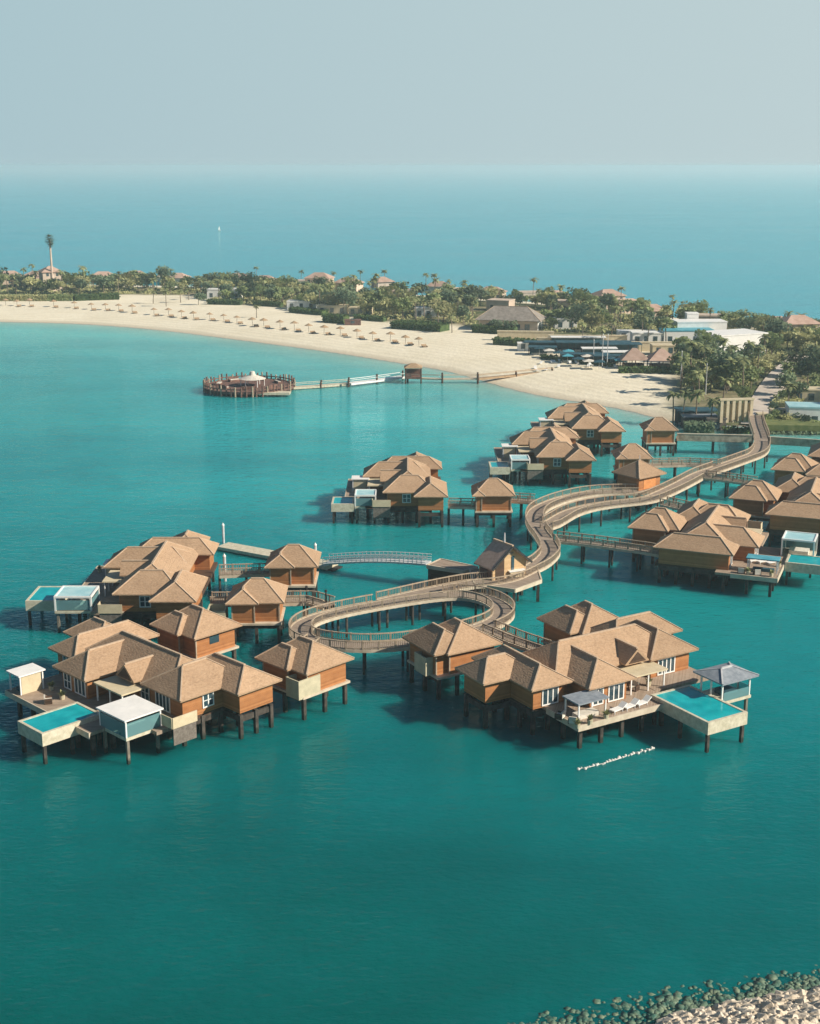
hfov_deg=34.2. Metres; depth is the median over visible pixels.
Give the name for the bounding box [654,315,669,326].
broadleaf tree
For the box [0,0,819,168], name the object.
sky
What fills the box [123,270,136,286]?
broadleaf tree
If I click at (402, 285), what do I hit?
broadleaf tree
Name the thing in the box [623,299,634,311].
broadleaf tree
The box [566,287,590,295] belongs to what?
broadleaf tree
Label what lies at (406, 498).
window
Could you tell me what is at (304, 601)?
footbridge
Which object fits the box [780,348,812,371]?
broadleaf tree
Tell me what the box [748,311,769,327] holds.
broadleaf tree
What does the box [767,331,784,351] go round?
broadleaf tree
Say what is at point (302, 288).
broadleaf tree
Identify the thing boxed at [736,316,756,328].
broadleaf tree
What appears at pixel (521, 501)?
footbridge
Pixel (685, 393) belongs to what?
palm tree
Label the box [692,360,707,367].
palm tree
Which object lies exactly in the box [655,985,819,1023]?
rock armour
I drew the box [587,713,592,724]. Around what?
potted plant
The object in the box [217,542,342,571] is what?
floating pontoon
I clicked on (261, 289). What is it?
broadleaf tree
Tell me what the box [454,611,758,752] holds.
stilt villa
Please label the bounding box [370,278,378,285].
palm tree
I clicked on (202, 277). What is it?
broadleaf tree
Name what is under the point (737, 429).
hedge
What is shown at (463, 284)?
palm tree
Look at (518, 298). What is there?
broadleaf tree
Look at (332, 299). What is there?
broadleaf tree
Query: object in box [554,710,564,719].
outdoor armchair
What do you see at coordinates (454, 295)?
broadleaf tree
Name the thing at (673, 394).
palm tree
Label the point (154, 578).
stilt villa
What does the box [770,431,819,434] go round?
hedge
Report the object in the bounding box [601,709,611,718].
potted plant
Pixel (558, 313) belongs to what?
broadleaf tree
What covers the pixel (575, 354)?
canopy
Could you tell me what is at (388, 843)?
water
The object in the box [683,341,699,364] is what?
palm tree
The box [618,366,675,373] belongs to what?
hedge
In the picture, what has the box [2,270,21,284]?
island house
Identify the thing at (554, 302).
broadleaf tree
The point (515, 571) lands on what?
counter
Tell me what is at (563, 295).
broadleaf tree
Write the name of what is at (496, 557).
gatehouse
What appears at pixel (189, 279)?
broadleaf tree
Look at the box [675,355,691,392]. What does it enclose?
palm tree
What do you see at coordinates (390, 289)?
broadleaf tree
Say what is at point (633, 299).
island house
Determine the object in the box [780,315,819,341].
island house
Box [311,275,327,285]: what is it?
broadleaf tree
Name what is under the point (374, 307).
broadleaf tree
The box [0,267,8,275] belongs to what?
broadleaf tree
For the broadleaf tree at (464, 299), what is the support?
on the terrain at (461, 348)
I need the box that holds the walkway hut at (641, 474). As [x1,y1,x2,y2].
[611,456,666,508]
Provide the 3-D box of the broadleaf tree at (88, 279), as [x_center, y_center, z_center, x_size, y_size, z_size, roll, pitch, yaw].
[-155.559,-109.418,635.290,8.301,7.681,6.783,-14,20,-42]
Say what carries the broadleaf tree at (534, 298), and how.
on the terrain at (461, 348)
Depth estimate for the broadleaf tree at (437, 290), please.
580.35 m
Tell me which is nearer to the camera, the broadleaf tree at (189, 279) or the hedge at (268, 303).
the hedge at (268, 303)
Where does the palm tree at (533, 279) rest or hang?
on the terrain at (461, 348)
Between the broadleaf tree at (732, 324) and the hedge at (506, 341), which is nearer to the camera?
the hedge at (506, 341)
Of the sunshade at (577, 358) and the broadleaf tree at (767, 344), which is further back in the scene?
the broadleaf tree at (767, 344)
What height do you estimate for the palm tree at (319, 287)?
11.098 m
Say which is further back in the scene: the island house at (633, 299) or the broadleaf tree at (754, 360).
the island house at (633, 299)
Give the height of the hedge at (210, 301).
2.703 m
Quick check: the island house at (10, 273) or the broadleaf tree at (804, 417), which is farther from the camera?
the island house at (10, 273)
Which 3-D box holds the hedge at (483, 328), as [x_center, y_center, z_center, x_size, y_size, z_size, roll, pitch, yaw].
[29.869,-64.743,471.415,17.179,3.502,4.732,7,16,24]
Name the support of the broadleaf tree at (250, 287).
on the terrain at (461, 348)
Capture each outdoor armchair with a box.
[44,694,51,704]
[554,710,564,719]
[568,716,578,723]
[628,681,639,691]
[737,568,744,573]
[753,569,760,574]
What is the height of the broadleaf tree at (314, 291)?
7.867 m
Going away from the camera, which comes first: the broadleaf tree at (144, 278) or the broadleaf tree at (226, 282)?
the broadleaf tree at (226, 282)
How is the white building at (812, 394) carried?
on the terrain at (461, 348)
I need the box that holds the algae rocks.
[507,964,819,1023]
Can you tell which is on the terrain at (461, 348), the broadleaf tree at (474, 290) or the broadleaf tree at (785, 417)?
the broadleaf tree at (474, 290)
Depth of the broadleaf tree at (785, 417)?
311.65 m
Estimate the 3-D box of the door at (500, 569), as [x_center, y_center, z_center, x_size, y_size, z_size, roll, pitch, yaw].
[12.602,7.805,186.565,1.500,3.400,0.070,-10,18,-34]
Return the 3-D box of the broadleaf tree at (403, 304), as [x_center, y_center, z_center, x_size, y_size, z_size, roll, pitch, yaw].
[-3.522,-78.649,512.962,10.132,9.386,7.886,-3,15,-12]
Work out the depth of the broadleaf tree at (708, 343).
386.42 m
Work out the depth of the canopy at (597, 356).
398.62 m
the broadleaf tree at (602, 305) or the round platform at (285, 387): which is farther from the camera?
the broadleaf tree at (602, 305)
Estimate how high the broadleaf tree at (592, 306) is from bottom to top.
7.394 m
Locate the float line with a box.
[577,746,654,769]
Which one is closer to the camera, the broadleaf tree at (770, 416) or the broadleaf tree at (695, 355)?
the broadleaf tree at (770, 416)
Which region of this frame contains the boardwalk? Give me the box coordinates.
[288,410,770,674]
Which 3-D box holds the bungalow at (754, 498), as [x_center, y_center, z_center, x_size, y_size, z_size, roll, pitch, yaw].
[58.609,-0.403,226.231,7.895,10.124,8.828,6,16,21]
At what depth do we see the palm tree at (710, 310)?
487.89 m
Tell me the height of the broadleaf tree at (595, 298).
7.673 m
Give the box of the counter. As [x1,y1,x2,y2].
[508,568,524,577]
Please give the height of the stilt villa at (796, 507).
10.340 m
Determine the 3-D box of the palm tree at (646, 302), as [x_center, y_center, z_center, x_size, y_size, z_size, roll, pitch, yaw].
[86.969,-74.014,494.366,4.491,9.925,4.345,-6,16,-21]
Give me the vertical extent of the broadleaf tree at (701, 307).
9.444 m
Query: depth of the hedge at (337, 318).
502.18 m
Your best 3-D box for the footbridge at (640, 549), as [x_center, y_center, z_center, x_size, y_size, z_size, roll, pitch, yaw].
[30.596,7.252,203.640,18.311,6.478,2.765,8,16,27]
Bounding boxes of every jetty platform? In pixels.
[426,558,477,590]
[469,565,541,605]
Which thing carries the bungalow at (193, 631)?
on the water
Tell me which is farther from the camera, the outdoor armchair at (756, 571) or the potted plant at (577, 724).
the outdoor armchair at (756, 571)
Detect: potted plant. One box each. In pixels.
[48,681,56,690]
[59,689,66,699]
[572,718,581,728]
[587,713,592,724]
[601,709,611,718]
[745,567,750,574]
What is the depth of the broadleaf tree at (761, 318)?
453.84 m
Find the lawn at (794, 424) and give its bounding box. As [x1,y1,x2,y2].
[765,416,819,430]
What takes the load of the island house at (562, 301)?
on the terrain at (461, 348)
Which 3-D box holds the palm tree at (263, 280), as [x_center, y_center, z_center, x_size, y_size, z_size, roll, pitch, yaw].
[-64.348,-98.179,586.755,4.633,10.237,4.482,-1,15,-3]
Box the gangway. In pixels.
[322,551,430,565]
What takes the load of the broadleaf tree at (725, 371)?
on the terrain at (461, 348)
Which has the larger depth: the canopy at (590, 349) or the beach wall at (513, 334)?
the beach wall at (513, 334)
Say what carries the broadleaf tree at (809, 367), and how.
on the terrain at (461, 348)
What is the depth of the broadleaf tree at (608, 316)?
482.70 m
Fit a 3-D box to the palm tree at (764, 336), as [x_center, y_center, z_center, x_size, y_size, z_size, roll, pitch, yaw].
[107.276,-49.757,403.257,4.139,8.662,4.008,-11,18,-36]
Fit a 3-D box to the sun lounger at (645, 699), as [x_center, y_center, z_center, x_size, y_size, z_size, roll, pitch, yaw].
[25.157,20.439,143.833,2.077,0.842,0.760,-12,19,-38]
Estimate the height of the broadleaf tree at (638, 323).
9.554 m
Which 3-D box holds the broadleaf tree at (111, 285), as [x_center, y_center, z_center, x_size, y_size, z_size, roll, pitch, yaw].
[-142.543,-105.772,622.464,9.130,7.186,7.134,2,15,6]
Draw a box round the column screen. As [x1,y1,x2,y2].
[718,397,754,422]
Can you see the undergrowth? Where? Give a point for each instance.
(248, 301)
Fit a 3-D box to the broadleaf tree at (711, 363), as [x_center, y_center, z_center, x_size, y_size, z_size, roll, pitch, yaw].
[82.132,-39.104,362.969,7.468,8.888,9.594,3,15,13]
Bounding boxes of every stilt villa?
[5,616,281,764]
[25,530,219,632]
[331,451,447,526]
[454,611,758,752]
[488,423,595,487]
[530,400,625,455]
[653,498,819,596]
[765,472,819,551]
[805,443,819,475]
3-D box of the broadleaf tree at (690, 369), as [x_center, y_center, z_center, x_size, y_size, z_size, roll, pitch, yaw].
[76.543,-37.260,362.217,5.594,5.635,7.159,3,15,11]
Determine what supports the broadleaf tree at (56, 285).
on the terrain at (461, 348)
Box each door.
[495,560,503,579]
[643,476,655,489]
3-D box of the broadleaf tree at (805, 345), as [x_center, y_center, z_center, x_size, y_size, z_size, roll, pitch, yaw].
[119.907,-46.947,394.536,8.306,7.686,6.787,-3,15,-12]
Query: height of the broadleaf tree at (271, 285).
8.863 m
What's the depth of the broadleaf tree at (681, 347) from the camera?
393.52 m
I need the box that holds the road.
[741,355,808,423]
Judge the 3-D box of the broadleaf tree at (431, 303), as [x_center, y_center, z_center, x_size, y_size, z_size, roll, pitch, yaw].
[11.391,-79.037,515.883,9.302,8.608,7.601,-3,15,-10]
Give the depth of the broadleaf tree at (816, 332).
421.36 m
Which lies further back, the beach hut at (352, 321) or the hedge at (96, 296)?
the hedge at (96, 296)
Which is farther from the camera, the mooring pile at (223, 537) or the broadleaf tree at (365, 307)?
the broadleaf tree at (365, 307)
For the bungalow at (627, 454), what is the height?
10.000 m
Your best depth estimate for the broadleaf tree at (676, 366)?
366.43 m
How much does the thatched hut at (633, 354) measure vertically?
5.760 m
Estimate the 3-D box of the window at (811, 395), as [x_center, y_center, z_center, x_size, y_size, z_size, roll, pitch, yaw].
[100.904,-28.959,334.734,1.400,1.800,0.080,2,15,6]
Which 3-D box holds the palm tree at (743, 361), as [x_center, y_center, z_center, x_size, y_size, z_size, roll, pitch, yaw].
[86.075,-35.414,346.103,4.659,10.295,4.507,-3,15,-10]
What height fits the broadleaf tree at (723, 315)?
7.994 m
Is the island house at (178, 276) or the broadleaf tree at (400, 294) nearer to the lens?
the broadleaf tree at (400, 294)
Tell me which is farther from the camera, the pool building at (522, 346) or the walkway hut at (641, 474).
the pool building at (522, 346)
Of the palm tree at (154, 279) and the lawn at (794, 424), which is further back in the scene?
the palm tree at (154, 279)
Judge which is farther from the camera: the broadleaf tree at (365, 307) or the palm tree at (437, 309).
the broadleaf tree at (365, 307)
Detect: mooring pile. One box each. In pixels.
[222,523,224,543]
[223,554,226,580]
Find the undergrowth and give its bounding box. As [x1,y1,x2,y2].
[0,283,819,390]
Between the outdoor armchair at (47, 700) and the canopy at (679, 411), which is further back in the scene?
the canopy at (679, 411)
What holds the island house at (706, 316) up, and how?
on the terrain at (461, 348)
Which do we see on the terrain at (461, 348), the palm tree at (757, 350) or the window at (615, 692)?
the palm tree at (757, 350)
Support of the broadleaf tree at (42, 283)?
on the terrain at (461, 348)
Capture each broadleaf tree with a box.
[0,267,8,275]
[0,274,9,285]
[10,273,23,287]
[22,274,35,286]
[22,276,40,293]
[36,279,52,293]
[50,280,66,292]
[62,272,74,290]
[72,270,90,281]
[74,279,86,293]
[75,275,91,284]
[92,273,114,292]
[95,281,114,290]
[112,279,124,290]
[117,272,131,287]
[121,275,140,290]
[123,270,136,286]
[134,271,158,288]
[156,265,176,278]
[159,277,174,285]
[162,280,177,293]
[175,280,188,288]
[179,275,192,289]
[190,280,199,289]
[193,276,207,281]
[194,292,205,304]
[199,281,213,292]
[204,273,219,280]
[216,272,236,281]
[216,279,234,287]
[217,289,234,298]
[218,283,233,293]
[223,278,237,287]
[233,270,258,284]
[235,285,250,300]
[243,282,258,300]
[249,284,268,299]
[250,275,269,282]
[254,277,271,283]
[262,287,276,300]
[263,283,275,300]
[271,275,290,282]
[272,280,289,287]
[273,285,294,301]
[285,281,303,293]
[292,292,307,300]
[300,285,310,291]
[303,292,320,307]
[304,289,318,294]
[305,282,319,286]
[310,282,333,293]
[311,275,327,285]
[317,292,328,303]
[318,292,340,304]
[335,287,358,313]
[340,283,356,306]
[341,277,363,289]
[351,293,371,303]
[357,301,373,312]
[358,287,373,292]
[362,289,386,302]
[370,301,380,313]
[375,297,397,315]
[378,285,394,296]
[385,293,397,301]
[389,281,408,293]
[389,296,412,317]
[394,289,414,299]
[407,298,418,313]
[411,282,428,293]
[424,292,442,306]
[427,297,448,316]
[432,288,441,293]
[433,301,454,321]
[437,291,453,302]
[440,288,452,293]
[441,283,455,289]
[445,303,456,318]
[446,291,459,303]
[454,287,463,301]
[455,305,470,323]
[461,293,478,311]
[462,284,484,296]
[478,291,489,305]
[484,285,498,294]
[484,292,495,299]
[488,319,502,325]
[498,294,509,298]
[501,320,517,327]
[508,289,522,305]
[515,294,524,305]
[529,294,538,303]
[537,290,559,307]
[538,286,554,307]
[540,308,550,324]
[543,294,558,309]
[545,317,558,328]
[547,309,557,317]
[552,307,570,319]
[556,291,570,298]
[561,306,584,328]
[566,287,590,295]
[566,288,591,302]
[568,302,590,322]
[581,299,599,306]
[582,310,606,331]
[583,294,598,301]
[586,303,596,313]
[587,307,609,326]
[597,303,606,309]
[598,312,612,325]
[599,293,614,311]
[605,300,618,310]
[620,312,635,326]
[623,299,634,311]
[631,312,657,328]
[632,297,653,312]
[633,309,652,321]
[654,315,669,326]
[655,317,676,330]
[658,308,673,317]
[666,353,676,363]
[669,361,688,379]
[672,336,690,351]
[674,342,689,353]
[675,351,695,365]
[678,300,701,307]
[678,306,696,318]
[682,365,697,376]
[684,368,704,394]
[689,343,715,360]
[691,299,709,312]
[691,329,724,359]
[692,339,720,360]
[699,351,717,380]
[702,367,725,391]
[710,349,750,384]
[711,363,745,392]
[717,311,739,322]
[718,346,756,362]
[727,308,747,317]
[727,315,743,328]
[734,385,753,397]
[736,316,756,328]
[740,364,764,387]
[743,344,765,357]
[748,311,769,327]
[749,354,757,367]
[753,314,776,325]
[756,325,767,330]
[757,359,775,376]
[758,332,784,353]
[759,335,776,354]
[764,316,795,337]
[764,414,776,418]
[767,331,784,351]
[769,401,779,408]
[770,409,781,417]
[773,370,796,388]
[773,389,791,398]
[776,331,791,349]
[779,412,793,419]
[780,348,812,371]
[780,361,806,376]
[785,381,808,397]
[788,328,815,344]
[792,335,815,352]
[796,358,815,382]
[799,323,817,333]
[799,341,819,352]
[800,414,811,421]
[801,344,819,369]
[806,348,819,372]
[808,327,819,342]
[808,372,819,385]
[815,334,819,345]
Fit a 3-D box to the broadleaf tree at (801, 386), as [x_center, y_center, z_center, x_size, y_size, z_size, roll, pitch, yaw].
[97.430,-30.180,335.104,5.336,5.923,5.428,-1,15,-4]
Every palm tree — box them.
[1,273,9,292]
[55,270,64,291]
[114,274,121,293]
[148,277,156,287]
[214,279,221,294]
[258,278,267,298]
[315,284,324,303]
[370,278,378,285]
[400,289,407,295]
[411,296,420,319]
[418,300,428,316]
[432,277,439,289]
[433,307,441,321]
[447,313,454,332]
[453,295,462,318]
[458,280,468,287]
[466,297,477,321]
[529,277,538,295]
[556,284,564,291]
[577,321,585,335]
[597,325,606,339]
[608,319,617,334]
[610,306,620,330]
[612,302,622,322]
[617,306,624,325]
[636,313,649,330]
[639,299,650,308]
[645,323,653,340]
[659,322,671,340]
[663,305,672,315]
[666,391,679,423]
[669,300,679,318]
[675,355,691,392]
[677,389,694,413]
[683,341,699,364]
[687,389,706,413]
[691,370,708,403]
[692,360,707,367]
[697,343,711,379]
[702,349,717,379]
[704,396,722,416]
[706,307,714,318]
[718,338,729,346]
[718,376,734,397]
[723,345,737,382]
[723,356,737,390]
[736,356,749,385]
[743,340,755,368]
[751,346,765,371]
[758,334,770,355]
[783,311,794,316]
[783,380,797,400]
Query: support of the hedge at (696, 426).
on the terrain at (461, 348)
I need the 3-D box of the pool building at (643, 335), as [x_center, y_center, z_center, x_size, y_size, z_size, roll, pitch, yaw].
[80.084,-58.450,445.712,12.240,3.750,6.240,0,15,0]
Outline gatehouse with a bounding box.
[474,533,532,594]
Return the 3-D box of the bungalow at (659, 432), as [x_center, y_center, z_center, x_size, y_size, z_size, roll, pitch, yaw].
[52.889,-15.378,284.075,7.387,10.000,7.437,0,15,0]
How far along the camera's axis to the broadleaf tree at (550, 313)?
492.09 m
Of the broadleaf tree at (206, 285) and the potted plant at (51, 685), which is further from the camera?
the broadleaf tree at (206, 285)
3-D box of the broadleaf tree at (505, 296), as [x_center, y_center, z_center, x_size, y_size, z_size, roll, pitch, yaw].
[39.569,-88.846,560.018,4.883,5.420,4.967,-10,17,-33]
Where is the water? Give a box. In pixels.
[0,169,819,1023]
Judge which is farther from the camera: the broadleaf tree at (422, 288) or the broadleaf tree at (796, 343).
the broadleaf tree at (422, 288)
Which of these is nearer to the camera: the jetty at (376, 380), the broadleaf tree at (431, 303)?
the jetty at (376, 380)
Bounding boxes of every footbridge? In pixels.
[210,590,334,631]
[218,563,269,595]
[447,497,478,524]
[478,619,555,650]
[507,492,534,519]
[553,530,668,576]
[649,457,726,476]
[659,496,689,510]
[696,470,757,497]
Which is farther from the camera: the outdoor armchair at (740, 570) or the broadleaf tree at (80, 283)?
the broadleaf tree at (80, 283)
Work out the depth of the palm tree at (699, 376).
332.83 m
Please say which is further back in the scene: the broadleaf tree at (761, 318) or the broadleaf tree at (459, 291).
the broadleaf tree at (459, 291)
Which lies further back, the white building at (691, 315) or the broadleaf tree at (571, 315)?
the broadleaf tree at (571, 315)
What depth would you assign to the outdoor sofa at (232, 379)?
371.07 m
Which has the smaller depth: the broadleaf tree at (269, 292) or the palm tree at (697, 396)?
the palm tree at (697, 396)
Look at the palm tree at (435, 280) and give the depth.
597.49 m
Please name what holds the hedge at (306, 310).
on the terrain at (461, 348)
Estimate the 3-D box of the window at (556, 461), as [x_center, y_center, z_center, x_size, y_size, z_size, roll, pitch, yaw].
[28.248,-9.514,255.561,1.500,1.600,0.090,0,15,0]
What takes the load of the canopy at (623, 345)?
on the terrain at (461, 348)
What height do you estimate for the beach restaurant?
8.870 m
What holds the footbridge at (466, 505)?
in the water
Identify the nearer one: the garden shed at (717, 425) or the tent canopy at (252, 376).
the garden shed at (717, 425)
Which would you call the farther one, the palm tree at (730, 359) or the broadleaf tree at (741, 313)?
the broadleaf tree at (741, 313)
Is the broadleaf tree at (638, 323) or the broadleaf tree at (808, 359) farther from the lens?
the broadleaf tree at (638, 323)
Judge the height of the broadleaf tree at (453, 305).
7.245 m
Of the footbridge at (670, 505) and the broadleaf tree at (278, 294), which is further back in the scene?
the broadleaf tree at (278, 294)
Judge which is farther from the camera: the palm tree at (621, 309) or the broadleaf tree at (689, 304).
the broadleaf tree at (689, 304)
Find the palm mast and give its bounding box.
[45,234,55,290]
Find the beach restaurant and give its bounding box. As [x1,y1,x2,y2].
[474,306,545,330]
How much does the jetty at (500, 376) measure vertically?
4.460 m
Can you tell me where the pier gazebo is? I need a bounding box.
[404,363,422,383]
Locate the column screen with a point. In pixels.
(733, 411)
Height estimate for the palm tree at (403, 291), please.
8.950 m
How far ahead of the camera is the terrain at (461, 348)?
456.35 m
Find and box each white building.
[671,319,727,329]
[684,312,698,318]
[694,328,768,354]
[768,407,785,414]
[785,401,819,420]
[789,386,819,401]
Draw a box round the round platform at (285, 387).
[203,372,295,396]
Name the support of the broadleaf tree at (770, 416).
on the lawn at (794, 424)
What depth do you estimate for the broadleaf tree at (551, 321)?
476.29 m
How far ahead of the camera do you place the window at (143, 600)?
173.93 m
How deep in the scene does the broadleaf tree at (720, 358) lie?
355.87 m
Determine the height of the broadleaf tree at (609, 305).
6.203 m
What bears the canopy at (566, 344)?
on the terrain at (461, 348)
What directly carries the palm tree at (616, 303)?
on the terrain at (461, 348)
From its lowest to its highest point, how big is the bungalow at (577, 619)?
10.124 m
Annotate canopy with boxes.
[239,371,265,386]
[524,340,586,350]
[528,345,556,354]
[550,336,605,339]
[555,340,631,351]
[559,352,609,362]
[581,347,617,351]
[592,354,626,363]
[598,342,642,351]
[601,350,627,353]
[674,407,717,425]
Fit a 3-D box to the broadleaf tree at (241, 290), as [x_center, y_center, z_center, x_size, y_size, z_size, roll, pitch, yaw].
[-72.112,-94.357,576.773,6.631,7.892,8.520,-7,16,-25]
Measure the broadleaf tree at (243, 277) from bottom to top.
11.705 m
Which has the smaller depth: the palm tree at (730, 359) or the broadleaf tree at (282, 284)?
the palm tree at (730, 359)
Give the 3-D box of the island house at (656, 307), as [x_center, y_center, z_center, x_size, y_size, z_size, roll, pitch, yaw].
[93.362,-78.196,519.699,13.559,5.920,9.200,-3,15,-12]
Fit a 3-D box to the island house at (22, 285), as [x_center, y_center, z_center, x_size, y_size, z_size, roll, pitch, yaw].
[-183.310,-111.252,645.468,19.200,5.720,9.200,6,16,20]
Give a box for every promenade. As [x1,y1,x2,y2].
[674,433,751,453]
[768,436,819,453]
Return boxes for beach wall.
[497,330,553,338]
[537,337,550,339]
[548,334,627,339]
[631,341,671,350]
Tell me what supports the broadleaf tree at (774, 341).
on the terrain at (461, 348)
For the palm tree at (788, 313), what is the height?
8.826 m
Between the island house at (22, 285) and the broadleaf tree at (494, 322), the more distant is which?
the island house at (22, 285)
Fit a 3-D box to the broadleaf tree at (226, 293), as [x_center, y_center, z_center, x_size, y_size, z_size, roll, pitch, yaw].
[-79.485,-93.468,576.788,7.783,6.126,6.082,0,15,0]
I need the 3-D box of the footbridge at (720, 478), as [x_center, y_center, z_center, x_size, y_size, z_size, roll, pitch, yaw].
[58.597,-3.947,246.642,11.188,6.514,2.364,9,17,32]
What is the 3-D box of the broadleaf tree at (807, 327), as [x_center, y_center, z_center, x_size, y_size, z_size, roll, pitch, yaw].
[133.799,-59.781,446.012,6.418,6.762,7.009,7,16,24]
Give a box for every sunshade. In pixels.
[562,354,573,362]
[572,357,584,359]
[582,359,593,368]
[593,360,605,362]
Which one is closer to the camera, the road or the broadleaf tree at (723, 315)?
the road
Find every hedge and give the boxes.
[0,294,47,300]
[47,293,73,300]
[73,292,120,300]
[206,298,242,304]
[253,300,282,306]
[288,306,328,314]
[321,313,349,323]
[353,314,386,321]
[389,319,450,331]
[471,323,517,333]
[491,336,537,345]
[539,354,615,366]
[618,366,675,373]
[683,420,716,432]
[722,425,749,433]
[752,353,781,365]
[770,396,803,406]
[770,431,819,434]
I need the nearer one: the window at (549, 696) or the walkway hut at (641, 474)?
the window at (549, 696)
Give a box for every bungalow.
[150,604,242,659]
[207,577,287,643]
[255,635,354,719]
[264,544,321,596]
[402,617,502,699]
[471,478,515,526]
[537,600,617,644]
[611,443,653,482]
[628,507,686,563]
[639,417,678,455]
[728,479,781,532]
[771,453,818,484]
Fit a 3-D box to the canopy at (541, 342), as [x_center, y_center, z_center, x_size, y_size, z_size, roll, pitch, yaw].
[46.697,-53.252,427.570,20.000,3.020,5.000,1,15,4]
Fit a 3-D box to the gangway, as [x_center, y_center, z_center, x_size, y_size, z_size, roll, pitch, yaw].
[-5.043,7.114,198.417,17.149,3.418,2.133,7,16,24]
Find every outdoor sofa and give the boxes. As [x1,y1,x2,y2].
[228,377,239,381]
[241,386,252,390]
[274,378,281,383]
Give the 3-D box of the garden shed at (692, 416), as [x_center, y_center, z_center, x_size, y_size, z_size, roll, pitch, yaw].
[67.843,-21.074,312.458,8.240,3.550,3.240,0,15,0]
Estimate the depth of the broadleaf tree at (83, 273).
638.37 m
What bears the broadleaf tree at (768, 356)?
on the terrain at (461, 348)
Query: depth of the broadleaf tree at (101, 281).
614.53 m
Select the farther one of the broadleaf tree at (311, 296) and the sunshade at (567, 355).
the broadleaf tree at (311, 296)
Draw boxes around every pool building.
[517,342,528,350]
[616,329,656,339]
[630,331,663,340]
[650,343,676,355]
[659,327,713,340]
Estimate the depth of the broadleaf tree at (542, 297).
545.43 m
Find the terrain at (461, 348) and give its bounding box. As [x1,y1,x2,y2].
[0,284,819,425]
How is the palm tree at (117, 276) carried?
on the terrain at (461, 348)
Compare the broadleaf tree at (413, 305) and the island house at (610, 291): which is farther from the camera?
the island house at (610, 291)
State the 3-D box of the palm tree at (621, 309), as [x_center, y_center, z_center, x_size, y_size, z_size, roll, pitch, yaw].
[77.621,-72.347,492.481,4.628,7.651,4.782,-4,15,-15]
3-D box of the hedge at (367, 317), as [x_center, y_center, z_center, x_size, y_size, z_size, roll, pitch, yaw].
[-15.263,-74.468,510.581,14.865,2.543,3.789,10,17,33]
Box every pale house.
[206,288,242,298]
[286,300,316,308]
[317,304,348,313]
[348,306,372,315]
[414,306,441,316]
[553,317,576,328]
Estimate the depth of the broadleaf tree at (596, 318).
471.03 m
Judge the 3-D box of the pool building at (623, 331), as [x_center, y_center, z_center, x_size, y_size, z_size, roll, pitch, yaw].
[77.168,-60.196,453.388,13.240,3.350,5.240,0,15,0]
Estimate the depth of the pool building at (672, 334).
442.50 m
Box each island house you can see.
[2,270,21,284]
[9,277,39,288]
[38,266,62,290]
[94,271,112,275]
[170,273,190,284]
[303,272,334,284]
[334,277,362,290]
[371,277,395,287]
[391,289,415,296]
[426,281,445,292]
[478,286,506,298]
[486,298,514,310]
[513,290,537,299]
[552,299,579,309]
[590,289,626,308]
[608,298,636,312]
[630,304,661,318]
[699,313,729,327]
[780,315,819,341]
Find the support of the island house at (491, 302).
on the terrain at (461, 348)
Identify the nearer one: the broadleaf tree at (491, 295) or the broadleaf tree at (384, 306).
the broadleaf tree at (384, 306)
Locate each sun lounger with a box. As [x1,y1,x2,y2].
[609,701,627,714]
[624,698,639,710]
[636,694,651,707]
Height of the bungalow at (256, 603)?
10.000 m
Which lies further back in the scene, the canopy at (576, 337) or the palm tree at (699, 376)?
the canopy at (576, 337)
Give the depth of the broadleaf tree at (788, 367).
357.79 m
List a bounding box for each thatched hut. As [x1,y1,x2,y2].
[618,348,648,366]
[646,349,671,366]
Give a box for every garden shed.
[681,413,717,427]
[705,416,726,429]
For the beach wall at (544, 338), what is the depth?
438.88 m
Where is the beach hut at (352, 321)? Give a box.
[344,319,360,324]
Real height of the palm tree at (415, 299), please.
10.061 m
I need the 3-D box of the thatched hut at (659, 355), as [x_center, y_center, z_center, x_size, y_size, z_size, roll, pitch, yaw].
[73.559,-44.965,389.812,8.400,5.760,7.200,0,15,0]
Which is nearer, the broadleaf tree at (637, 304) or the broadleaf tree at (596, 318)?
the broadleaf tree at (596, 318)
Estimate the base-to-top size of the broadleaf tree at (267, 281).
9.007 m
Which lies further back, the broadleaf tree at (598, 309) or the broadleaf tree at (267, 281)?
the broadleaf tree at (267, 281)
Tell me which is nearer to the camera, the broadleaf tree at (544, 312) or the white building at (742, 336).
the white building at (742, 336)
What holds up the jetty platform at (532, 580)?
in the water
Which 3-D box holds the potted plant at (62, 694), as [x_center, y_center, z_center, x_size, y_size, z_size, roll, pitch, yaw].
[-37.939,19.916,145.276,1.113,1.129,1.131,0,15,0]
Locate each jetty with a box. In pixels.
[291,379,349,389]
[346,370,404,386]
[407,372,478,382]
[476,367,552,383]
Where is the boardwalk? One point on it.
(539, 528)
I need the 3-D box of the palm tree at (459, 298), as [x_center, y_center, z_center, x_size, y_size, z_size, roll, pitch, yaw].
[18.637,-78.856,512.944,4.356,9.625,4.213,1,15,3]
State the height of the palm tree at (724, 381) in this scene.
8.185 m
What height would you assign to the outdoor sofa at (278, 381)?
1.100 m
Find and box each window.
[63,673,71,690]
[74,678,85,697]
[139,596,150,606]
[141,688,149,700]
[155,692,170,712]
[202,692,213,708]
[209,634,218,643]
[402,494,410,502]
[511,556,513,569]
[525,325,529,330]
[542,686,558,705]
[553,458,560,466]
[587,430,593,436]
[593,687,603,705]
[608,682,624,701]
[657,656,675,675]
[714,422,719,429]
[808,393,814,399]
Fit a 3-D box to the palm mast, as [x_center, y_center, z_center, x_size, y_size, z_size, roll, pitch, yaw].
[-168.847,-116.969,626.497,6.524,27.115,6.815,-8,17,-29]

